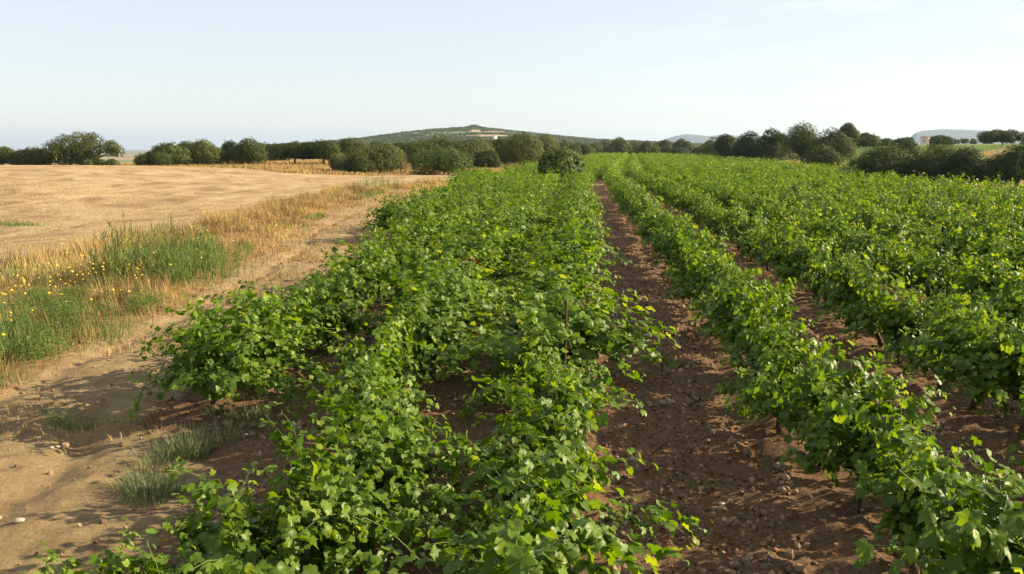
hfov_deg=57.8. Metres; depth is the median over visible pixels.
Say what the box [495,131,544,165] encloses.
oak tree
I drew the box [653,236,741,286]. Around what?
grapevine
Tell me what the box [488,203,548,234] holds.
grapevine
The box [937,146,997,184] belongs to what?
bush
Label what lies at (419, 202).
grapevine
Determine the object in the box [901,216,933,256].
grapevine
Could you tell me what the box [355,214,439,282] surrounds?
grapevine
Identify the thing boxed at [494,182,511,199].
grapevine
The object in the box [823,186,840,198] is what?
grapevine
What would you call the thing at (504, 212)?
grapevine
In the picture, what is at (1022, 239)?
grapevine
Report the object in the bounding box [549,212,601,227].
grapevine
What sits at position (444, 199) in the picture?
grapevine
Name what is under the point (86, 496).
dirt track
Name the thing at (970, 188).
grapevine
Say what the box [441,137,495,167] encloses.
oak tree
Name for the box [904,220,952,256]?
grapevine
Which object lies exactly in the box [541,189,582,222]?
grapevine
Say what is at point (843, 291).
grapevine
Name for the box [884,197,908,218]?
grapevine
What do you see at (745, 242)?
grapevine
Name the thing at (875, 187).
grapevine
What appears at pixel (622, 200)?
grapevine
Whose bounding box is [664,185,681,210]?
grapevine
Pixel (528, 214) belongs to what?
grapevine
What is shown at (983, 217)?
grapevine
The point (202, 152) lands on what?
oak tree
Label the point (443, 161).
bush
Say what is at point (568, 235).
grapevine
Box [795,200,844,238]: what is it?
grapevine
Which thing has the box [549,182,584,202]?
grapevine
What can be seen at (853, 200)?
grapevine
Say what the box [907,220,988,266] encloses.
grapevine
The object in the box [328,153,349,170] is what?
shrub
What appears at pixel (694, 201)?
grapevine
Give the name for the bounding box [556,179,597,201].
grapevine
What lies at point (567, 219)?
grapevine
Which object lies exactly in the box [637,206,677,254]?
grapevine
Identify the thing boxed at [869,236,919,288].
grapevine
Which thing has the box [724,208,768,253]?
grapevine
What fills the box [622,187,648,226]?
grapevine
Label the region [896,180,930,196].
grapevine
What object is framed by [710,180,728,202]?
grapevine
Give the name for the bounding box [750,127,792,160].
oak tree
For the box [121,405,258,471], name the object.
grass tuft
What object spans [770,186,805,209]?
grapevine
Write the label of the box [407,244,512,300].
grapevine
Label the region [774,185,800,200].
grapevine
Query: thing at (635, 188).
grapevine
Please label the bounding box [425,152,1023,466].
distant vines
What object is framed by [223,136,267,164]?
oak tree
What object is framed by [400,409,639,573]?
grapevine
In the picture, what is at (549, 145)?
oak tree
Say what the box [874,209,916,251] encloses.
grapevine
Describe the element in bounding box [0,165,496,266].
stubble field
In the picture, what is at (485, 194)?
grapevine
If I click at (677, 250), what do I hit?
grapevine
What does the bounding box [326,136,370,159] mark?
oak tree
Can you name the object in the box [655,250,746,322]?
grapevine
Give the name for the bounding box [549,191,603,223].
grapevine
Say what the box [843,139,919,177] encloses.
bush
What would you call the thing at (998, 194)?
grapevine
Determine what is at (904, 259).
grapevine
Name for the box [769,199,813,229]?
grapevine
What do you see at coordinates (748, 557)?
soil clods
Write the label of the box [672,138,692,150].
oak tree
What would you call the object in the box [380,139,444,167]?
oak tree
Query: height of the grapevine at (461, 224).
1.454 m
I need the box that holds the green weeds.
[0,144,1018,551]
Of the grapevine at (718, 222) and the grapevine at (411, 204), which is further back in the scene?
the grapevine at (411, 204)
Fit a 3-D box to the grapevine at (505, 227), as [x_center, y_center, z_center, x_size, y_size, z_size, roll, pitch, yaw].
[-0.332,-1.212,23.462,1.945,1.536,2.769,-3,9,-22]
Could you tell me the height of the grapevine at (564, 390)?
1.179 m
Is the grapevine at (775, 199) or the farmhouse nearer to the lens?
the grapevine at (775, 199)
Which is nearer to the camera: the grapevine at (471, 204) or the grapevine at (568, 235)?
the grapevine at (568, 235)
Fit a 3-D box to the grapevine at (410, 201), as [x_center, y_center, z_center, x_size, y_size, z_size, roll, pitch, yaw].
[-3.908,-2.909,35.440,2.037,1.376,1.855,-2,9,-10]
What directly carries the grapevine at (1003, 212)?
on the vineyard soil
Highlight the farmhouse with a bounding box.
[920,136,929,144]
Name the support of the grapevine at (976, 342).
on the vineyard soil
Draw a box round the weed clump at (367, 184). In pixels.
[351,174,414,186]
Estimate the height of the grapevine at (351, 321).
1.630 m
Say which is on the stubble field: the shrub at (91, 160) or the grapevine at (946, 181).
the shrub at (91, 160)
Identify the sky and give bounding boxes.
[0,0,1023,149]
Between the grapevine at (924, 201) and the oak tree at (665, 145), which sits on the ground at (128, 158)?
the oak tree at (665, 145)
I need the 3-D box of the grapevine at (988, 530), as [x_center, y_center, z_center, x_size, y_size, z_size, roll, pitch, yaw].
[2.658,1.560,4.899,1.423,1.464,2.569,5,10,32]
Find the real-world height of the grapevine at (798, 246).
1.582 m
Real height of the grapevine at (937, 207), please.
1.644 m
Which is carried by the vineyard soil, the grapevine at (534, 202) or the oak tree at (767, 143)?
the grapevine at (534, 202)
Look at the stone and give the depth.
7.39 m
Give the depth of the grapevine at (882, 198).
33.31 m
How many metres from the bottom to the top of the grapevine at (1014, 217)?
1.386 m
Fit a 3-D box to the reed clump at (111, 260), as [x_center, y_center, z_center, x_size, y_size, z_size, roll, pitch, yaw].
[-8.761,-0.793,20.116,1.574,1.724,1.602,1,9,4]
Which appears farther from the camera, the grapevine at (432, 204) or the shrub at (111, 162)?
the shrub at (111, 162)
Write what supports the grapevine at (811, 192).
on the vineyard soil
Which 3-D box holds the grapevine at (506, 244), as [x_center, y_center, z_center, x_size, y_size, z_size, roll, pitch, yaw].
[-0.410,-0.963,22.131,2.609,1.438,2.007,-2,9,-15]
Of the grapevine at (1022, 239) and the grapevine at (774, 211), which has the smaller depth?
the grapevine at (1022, 239)
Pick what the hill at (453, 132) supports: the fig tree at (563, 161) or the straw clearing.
the straw clearing
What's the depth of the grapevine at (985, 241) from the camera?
20.07 m
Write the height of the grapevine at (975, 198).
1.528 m
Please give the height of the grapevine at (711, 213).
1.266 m
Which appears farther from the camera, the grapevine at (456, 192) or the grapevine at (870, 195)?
the grapevine at (456, 192)
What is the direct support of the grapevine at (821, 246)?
on the vineyard soil
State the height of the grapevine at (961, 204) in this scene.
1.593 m
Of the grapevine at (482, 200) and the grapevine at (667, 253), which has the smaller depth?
the grapevine at (667, 253)
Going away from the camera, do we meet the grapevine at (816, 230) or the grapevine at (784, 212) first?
the grapevine at (816, 230)
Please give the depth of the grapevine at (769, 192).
40.35 m
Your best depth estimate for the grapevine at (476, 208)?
31.20 m
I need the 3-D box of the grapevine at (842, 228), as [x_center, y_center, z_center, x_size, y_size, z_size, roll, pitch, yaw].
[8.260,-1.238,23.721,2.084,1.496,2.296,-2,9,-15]
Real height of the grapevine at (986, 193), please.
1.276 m
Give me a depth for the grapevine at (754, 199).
34.71 m
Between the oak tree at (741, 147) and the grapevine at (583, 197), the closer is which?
the grapevine at (583, 197)
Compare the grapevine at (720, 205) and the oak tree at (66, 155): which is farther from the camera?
the oak tree at (66, 155)
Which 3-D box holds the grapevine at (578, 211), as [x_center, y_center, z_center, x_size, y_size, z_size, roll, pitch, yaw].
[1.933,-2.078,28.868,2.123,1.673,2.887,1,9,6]
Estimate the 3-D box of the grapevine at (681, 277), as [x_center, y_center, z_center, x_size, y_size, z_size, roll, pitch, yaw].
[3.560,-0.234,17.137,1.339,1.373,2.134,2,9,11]
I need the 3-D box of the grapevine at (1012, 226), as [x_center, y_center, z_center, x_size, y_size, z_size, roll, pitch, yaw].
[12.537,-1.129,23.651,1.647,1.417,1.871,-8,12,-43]
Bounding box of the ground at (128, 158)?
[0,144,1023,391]
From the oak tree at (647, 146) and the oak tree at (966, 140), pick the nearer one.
the oak tree at (647, 146)
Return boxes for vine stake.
[564,300,567,363]
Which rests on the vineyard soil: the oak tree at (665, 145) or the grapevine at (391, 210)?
the grapevine at (391, 210)
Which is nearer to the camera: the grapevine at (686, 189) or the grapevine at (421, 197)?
the grapevine at (421, 197)
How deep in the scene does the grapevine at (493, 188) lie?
44.16 m
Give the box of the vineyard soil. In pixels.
[122,160,1023,573]
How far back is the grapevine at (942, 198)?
34.28 m
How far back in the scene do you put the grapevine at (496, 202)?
37.76 m
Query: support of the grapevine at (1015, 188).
on the vineyard soil
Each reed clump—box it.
[59,212,253,287]
[85,214,138,284]
[158,223,238,271]
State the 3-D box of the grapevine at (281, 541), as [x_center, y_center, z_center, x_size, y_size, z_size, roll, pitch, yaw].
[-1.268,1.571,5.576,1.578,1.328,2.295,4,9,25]
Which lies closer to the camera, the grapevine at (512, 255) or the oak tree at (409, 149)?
the grapevine at (512, 255)
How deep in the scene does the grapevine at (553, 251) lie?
19.90 m
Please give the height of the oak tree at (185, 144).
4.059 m
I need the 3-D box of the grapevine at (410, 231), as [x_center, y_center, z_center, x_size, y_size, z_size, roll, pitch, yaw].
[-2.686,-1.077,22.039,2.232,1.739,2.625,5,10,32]
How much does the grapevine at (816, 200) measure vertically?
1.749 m
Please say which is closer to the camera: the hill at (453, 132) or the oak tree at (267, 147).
the oak tree at (267, 147)
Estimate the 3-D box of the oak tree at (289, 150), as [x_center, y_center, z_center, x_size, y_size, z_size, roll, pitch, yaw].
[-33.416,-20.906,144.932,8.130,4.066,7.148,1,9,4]
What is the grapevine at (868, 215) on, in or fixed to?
on the vineyard soil
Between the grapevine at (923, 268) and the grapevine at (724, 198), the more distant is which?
the grapevine at (724, 198)
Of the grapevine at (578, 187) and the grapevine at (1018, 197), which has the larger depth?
the grapevine at (578, 187)
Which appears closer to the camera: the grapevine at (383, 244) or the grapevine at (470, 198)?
the grapevine at (383, 244)
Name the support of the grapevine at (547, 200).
on the vineyard soil
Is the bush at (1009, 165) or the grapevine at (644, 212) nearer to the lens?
the grapevine at (644, 212)
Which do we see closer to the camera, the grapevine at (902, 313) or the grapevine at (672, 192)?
the grapevine at (902, 313)
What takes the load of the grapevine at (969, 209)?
on the vineyard soil
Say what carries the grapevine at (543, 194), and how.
on the vineyard soil
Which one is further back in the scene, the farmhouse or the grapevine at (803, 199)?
the farmhouse
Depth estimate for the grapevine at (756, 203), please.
33.52 m
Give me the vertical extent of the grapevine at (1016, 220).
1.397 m
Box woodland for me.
[261,135,1023,163]
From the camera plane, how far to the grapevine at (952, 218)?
27.14 m
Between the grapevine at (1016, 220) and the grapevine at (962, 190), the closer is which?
the grapevine at (1016, 220)
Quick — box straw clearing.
[465,135,508,136]
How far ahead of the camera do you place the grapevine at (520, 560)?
4.81 m
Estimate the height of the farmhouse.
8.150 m
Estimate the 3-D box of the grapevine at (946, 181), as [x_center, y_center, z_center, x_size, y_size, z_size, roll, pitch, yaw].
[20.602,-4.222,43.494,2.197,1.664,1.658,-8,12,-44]
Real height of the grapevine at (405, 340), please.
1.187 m
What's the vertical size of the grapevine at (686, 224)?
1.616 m
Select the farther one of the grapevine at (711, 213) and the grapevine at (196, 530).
the grapevine at (711, 213)
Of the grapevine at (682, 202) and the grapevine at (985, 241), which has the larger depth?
the grapevine at (682, 202)
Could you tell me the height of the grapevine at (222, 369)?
1.515 m
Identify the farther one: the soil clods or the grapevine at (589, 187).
the grapevine at (589, 187)
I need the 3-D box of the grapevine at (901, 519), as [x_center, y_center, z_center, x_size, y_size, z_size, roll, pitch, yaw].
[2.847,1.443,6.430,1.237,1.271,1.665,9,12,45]
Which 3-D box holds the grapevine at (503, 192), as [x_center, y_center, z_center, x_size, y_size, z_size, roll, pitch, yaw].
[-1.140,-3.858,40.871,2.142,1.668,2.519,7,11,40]
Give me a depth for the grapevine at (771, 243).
21.31 m
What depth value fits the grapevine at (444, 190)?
41.30 m
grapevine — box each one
[20,517,195,573]
[31,540,124,573]
[120,291,308,421]
[133,528,211,573]
[134,468,301,573]
[144,285,345,400]
[164,433,370,573]
[166,275,338,378]
[238,247,385,354]
[244,401,450,573]
[276,235,412,310]
[282,361,489,573]
[293,335,434,442]
[296,239,396,311]
[309,310,435,443]
[320,225,420,307]
[328,300,449,387]
[343,472,690,573]
[345,223,427,277]
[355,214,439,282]
[357,191,422,237]
[360,254,511,345]
[362,195,420,233]
[362,207,457,251]
[362,279,503,376]
[374,193,424,230]
[375,248,520,323]
[390,194,432,212]
[390,219,435,259]
[390,245,524,329]
[392,206,467,238]
[399,186,439,217]
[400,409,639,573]
[401,191,439,217]
[406,203,467,257]
[406,217,441,239]
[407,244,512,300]
[407,249,510,294]
[408,183,446,211]
[408,231,528,295]
[412,187,450,212]
[413,217,519,290]
[416,441,712,573]
[417,271,686,417]
[418,190,455,210]
[418,192,445,217]
[418,361,646,514]
[421,221,527,275]
[428,195,487,234]
[430,181,472,201]
[432,183,457,213]
[432,204,489,235]
[437,206,475,238]
[443,194,487,221]
[443,199,477,217]
[444,193,485,214]
[446,197,493,224]
[449,195,489,229]
[450,215,542,271]
[457,186,502,223]
[459,185,494,213]
[473,181,518,206]
[474,186,502,217]
[476,183,505,218]
[476,208,536,253]
[478,198,540,241]
[481,204,542,241]
[481,249,620,329]
[486,201,534,237]
[488,181,515,198]
[488,190,541,225]
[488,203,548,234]
[489,201,544,230]
[490,265,636,336]
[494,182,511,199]
[495,194,555,239]
[496,320,609,402]
[496,337,611,460]
[499,264,679,381]
[500,217,639,285]
[500,229,613,283]
[501,191,550,221]
[501,231,619,300]
[503,195,546,213]
[507,188,552,212]
[507,245,610,312]
[513,206,621,258]
[516,182,558,202]
[518,188,554,203]
[519,182,550,201]
[519,217,622,265]
[522,187,557,208]
[523,191,559,213]
[532,221,598,245]
[540,211,582,249]
[541,187,605,230]
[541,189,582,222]
[541,205,608,233]
[542,195,602,227]
[548,195,606,236]
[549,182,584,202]
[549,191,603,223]
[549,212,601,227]
[551,202,604,232]
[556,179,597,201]
[559,181,599,202]
[559,192,598,206]
[560,188,600,208]
[564,179,601,201]
[614,190,636,210]
[616,186,648,216]
[617,186,640,206]
[621,182,649,204]
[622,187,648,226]
[624,198,670,238]
[626,195,654,226]
[627,185,651,197]
[629,189,662,230]
[629,197,663,225]
[630,207,653,245]
[631,203,663,238]
[633,202,663,228]
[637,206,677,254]
[637,208,698,259]
[646,225,721,268]
[651,227,680,262]
[652,213,709,265]
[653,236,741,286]
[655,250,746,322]
[659,211,719,282]
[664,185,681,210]
[664,226,737,275]
[668,185,686,212]
[668,187,712,220]
[668,239,734,302]
[669,182,695,211]
[676,187,704,215]
[678,193,701,224]
[680,191,714,213]
[683,187,708,215]
[684,193,716,228]
[687,258,788,335]
[687,271,802,364]
[689,248,765,343]
[693,201,725,230]
[697,203,720,236]
[697,277,829,359]
[699,206,731,239]
[701,178,733,199]
[701,201,723,223]
[705,207,748,243]
[707,309,845,443]
[708,177,744,206]
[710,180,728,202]
[715,199,768,247]
[715,277,821,381]
[716,200,766,251]
[722,183,764,209]
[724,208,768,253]
[725,187,753,205]
[730,189,760,210]
[733,223,767,262]
[736,186,773,216]
[737,335,906,474]
[740,196,768,226]
[740,219,775,265]
[745,197,796,218]
[745,217,778,270]
[746,179,784,203]
[747,212,813,273]
[748,192,802,228]
[753,217,824,291]
[757,179,777,196]
[759,202,788,228]
[766,187,790,199]
[766,218,818,283]
[768,206,809,229]
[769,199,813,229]
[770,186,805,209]
[771,233,837,298]
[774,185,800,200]
[778,353,985,514]
[779,206,811,239]
[781,186,812,211]
[784,185,810,206]
[790,184,832,218]
[793,244,856,307]
[794,191,832,206]
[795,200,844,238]
[797,204,846,253]
[800,185,825,200]
[800,252,859,318]
[804,242,896,336]
[806,210,861,263]
[814,195,836,214]
[815,197,846,231]
[821,187,861,205]
[822,191,842,202]
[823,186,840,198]
[823,200,863,217]
[826,225,865,263]
[827,198,860,224]
[827,259,922,346]
[832,392,987,573]
[833,192,861,203]
[835,213,920,279]
[837,223,877,264]
[838,193,912,233]
[839,193,866,211]
[847,200,888,237]
[849,184,876,205]
[852,272,951,363]
[854,185,881,213]
[854,435,1023,573]
[857,184,892,204]
[860,186,897,203]
[861,187,895,212]
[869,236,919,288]
[870,205,910,245]
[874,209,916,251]
[874,280,1005,391]
[878,194,905,215]
[878,240,942,294]
[882,231,974,299]
[884,184,904,201]
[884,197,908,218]
[889,192,943,228]
[895,192,941,238]
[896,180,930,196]
[897,190,909,203]
[900,185,935,206]
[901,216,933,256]
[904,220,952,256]
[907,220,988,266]
[911,191,942,209]
[914,284,1023,417]
[916,211,1020,278]
[918,186,937,197]
[918,195,961,238]
[920,188,967,208]
[921,197,977,235]
[927,187,947,204]
[927,198,959,212]
[927,253,988,305]
[933,252,1023,308]
[938,562,1022,573]
[941,193,981,216]
[941,207,1013,239]
[943,179,965,196]
[945,230,1011,277]
[946,179,982,197]
[948,188,984,206]
[948,229,1023,282]
[949,188,978,202]
[951,295,1023,436]
[955,261,1023,333]
[956,204,985,221]
[960,183,993,196]
[960,196,1020,218]
[963,189,997,210]
[963,204,1020,239]
[972,189,995,202]
[975,194,1014,213]
[976,202,1015,225]
[977,216,1023,250]
[981,194,1022,214]
[984,240,1023,272]
[987,187,1015,200]
[995,189,1013,204]
[998,206,1023,230]
[1000,183,1023,194]
[1001,206,1023,223]
[1004,201,1023,218]
[1005,186,1023,205]
[1008,227,1023,250]
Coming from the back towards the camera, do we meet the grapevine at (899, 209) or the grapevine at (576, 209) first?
the grapevine at (899, 209)
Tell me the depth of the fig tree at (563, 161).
65.37 m
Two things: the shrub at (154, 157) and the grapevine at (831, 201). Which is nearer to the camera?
the grapevine at (831, 201)
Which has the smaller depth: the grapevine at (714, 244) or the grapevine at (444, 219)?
the grapevine at (714, 244)
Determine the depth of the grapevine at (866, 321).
13.73 m
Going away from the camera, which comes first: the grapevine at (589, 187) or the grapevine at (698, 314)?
the grapevine at (698, 314)
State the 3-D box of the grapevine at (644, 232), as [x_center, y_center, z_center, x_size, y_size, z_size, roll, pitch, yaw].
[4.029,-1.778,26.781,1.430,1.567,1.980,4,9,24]
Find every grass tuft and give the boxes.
[31,406,109,430]
[102,455,199,509]
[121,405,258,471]
[180,386,292,436]
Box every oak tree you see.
[0,145,14,164]
[4,146,54,164]
[40,131,125,164]
[149,141,195,165]
[176,140,192,163]
[182,138,227,164]
[220,139,237,163]
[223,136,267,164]
[261,142,291,160]
[268,141,315,163]
[295,139,341,163]
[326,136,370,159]
[336,141,408,172]
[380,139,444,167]
[426,136,459,150]
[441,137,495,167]
[489,137,515,164]
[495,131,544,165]
[530,132,559,161]
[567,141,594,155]
[605,136,632,152]
[635,140,660,153]
[656,139,672,152]
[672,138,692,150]
[712,133,736,158]
[730,130,766,157]
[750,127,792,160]
[773,120,820,162]
[806,127,859,161]
[839,122,860,142]
[852,132,881,147]
[879,137,895,146]
[894,137,914,144]
[928,134,954,144]
[954,138,992,143]
[975,129,1023,144]
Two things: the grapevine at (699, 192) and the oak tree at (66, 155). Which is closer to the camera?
the grapevine at (699, 192)
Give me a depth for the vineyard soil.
9.58 m
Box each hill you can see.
[362,128,597,144]
[660,134,754,142]
[911,129,1023,144]
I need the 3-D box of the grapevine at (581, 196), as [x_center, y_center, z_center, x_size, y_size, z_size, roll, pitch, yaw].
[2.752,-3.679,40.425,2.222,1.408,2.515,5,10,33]
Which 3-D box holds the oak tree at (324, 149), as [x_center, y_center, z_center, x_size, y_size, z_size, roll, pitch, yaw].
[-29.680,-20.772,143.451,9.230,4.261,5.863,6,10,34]
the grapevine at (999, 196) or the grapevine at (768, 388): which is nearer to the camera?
the grapevine at (768, 388)
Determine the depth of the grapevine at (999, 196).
33.84 m
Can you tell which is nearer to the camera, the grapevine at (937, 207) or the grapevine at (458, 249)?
the grapevine at (458, 249)
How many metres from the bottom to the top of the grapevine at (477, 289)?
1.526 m
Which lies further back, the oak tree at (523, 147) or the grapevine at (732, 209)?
the oak tree at (523, 147)
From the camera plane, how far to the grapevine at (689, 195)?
39.66 m
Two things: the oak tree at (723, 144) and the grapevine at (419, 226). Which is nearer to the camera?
the grapevine at (419, 226)
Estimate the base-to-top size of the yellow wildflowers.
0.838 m
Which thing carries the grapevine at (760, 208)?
on the vineyard soil
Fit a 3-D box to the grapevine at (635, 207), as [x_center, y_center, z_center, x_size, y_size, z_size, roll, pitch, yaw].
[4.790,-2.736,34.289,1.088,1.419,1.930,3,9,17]
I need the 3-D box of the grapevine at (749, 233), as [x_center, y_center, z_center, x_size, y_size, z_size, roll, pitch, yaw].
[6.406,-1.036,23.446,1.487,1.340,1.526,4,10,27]
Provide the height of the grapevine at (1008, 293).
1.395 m
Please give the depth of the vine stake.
10.76 m
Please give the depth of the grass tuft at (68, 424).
10.32 m
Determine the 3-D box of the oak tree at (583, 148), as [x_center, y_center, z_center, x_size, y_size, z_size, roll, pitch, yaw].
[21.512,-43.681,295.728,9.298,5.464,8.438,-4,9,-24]
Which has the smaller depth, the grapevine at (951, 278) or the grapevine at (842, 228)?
the grapevine at (951, 278)
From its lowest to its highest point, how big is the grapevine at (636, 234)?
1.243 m
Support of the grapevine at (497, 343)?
on the vineyard soil
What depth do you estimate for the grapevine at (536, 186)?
39.67 m
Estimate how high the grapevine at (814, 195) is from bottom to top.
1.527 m
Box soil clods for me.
[0,245,1021,573]
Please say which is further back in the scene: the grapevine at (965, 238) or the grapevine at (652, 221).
the grapevine at (652, 221)
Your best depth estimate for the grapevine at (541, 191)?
38.60 m
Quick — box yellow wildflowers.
[1,197,325,363]
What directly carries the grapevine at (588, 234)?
on the vineyard soil
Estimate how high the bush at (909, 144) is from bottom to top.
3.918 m
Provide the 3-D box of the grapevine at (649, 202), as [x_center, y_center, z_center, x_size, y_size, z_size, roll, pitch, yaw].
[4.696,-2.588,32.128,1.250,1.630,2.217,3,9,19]
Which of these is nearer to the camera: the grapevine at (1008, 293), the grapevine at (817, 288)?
the grapevine at (1008, 293)
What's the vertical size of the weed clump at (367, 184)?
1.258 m
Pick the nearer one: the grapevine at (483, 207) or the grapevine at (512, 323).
the grapevine at (512, 323)
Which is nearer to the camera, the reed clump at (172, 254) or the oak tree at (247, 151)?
the reed clump at (172, 254)
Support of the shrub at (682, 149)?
on the ground at (128, 158)
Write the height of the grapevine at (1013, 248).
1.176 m
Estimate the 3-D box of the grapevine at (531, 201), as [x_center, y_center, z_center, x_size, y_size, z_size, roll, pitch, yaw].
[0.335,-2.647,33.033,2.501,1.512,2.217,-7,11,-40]
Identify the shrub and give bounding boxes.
[77,156,104,164]
[103,159,119,164]
[133,150,172,165]
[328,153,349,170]
[343,150,376,172]
[474,149,501,167]
[668,146,689,153]
[689,145,704,153]
[799,143,843,167]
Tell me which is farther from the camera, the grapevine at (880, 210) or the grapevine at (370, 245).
the grapevine at (880, 210)
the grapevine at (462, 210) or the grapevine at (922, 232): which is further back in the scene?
the grapevine at (462, 210)
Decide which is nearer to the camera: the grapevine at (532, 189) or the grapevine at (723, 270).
the grapevine at (723, 270)
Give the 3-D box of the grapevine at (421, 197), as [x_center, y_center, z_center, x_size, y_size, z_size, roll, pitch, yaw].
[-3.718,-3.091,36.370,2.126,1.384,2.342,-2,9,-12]
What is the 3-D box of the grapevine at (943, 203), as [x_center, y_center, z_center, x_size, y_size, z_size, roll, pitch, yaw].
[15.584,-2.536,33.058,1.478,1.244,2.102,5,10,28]
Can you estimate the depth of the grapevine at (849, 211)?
29.74 m
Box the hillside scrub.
[265,125,703,146]
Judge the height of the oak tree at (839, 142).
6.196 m
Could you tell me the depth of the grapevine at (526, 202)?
35.13 m
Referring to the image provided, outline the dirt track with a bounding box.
[0,185,447,573]
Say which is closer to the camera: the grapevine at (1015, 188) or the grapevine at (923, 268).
the grapevine at (923, 268)
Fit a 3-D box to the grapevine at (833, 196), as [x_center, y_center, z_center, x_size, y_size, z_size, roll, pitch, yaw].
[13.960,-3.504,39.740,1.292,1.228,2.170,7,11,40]
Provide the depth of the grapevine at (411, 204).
33.16 m
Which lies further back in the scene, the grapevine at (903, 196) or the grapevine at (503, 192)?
the grapevine at (503, 192)
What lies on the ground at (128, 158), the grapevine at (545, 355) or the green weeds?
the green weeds
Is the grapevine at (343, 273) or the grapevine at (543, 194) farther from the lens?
the grapevine at (543, 194)
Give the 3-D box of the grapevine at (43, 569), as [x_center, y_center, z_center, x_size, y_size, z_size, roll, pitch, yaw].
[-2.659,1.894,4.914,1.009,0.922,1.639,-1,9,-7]
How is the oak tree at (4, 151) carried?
on the stubble field
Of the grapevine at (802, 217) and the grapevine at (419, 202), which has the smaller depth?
the grapevine at (802, 217)
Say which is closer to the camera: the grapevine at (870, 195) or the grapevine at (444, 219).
the grapevine at (444, 219)
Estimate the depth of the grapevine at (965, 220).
26.00 m
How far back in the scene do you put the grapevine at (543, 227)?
23.15 m
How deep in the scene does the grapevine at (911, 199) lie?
36.36 m
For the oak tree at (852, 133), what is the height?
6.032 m
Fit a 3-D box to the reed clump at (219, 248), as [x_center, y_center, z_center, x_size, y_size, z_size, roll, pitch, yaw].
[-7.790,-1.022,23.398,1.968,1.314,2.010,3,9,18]
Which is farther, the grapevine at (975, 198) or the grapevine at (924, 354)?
the grapevine at (975, 198)
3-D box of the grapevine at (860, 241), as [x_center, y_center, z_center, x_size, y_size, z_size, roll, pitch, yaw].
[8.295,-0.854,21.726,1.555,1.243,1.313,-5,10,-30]
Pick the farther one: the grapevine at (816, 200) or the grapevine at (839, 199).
the grapevine at (839, 199)
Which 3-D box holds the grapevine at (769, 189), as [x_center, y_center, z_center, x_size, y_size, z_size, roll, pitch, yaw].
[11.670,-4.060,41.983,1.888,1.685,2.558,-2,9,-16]
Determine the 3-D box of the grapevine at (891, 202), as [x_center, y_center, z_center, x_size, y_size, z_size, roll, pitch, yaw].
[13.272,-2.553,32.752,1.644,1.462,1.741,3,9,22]
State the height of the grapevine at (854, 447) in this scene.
1.355 m
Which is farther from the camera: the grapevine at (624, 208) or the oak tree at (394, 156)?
the oak tree at (394, 156)
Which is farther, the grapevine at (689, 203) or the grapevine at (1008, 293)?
the grapevine at (689, 203)
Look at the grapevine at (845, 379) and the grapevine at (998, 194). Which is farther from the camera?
the grapevine at (998, 194)
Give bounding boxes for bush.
[406,145,474,174]
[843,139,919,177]
[843,159,860,170]
[893,140,979,186]
[894,139,921,153]
[897,148,934,178]
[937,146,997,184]
[979,140,1023,186]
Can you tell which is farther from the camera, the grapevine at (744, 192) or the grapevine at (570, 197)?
the grapevine at (744, 192)
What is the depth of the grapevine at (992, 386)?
9.69 m
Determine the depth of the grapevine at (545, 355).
10.10 m
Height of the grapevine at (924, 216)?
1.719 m
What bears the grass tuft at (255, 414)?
on the vineyard soil
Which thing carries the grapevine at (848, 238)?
on the vineyard soil
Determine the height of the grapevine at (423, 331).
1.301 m
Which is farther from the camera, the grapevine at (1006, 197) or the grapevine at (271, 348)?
the grapevine at (1006, 197)
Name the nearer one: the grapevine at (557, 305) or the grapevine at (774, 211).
the grapevine at (557, 305)
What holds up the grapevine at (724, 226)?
on the vineyard soil
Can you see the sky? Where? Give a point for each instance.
(135, 74)
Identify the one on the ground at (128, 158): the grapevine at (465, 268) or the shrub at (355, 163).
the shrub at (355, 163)
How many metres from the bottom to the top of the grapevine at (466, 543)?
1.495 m
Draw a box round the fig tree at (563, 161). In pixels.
[537,147,586,182]
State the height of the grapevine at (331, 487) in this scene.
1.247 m
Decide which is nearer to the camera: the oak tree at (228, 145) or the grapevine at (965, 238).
the grapevine at (965, 238)
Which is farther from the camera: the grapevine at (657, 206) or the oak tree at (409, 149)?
the oak tree at (409, 149)
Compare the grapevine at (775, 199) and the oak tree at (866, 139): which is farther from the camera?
the oak tree at (866, 139)
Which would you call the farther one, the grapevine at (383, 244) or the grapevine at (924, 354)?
the grapevine at (383, 244)
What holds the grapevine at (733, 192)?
on the vineyard soil
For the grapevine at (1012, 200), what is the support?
on the vineyard soil
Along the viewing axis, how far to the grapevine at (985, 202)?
30.11 m
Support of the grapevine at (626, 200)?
on the vineyard soil
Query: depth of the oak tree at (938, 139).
295.35 m
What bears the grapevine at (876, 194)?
on the vineyard soil
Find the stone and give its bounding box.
[13,518,24,523]
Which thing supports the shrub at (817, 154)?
on the ground at (128, 158)
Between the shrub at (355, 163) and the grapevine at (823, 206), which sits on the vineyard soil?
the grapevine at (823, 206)
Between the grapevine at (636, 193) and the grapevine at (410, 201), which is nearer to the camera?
the grapevine at (410, 201)
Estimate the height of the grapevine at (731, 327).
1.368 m
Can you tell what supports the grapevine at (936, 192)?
on the vineyard soil
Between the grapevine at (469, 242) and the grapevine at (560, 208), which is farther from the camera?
the grapevine at (560, 208)
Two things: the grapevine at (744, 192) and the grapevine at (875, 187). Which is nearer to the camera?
the grapevine at (744, 192)
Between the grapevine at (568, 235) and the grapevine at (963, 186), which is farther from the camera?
the grapevine at (963, 186)

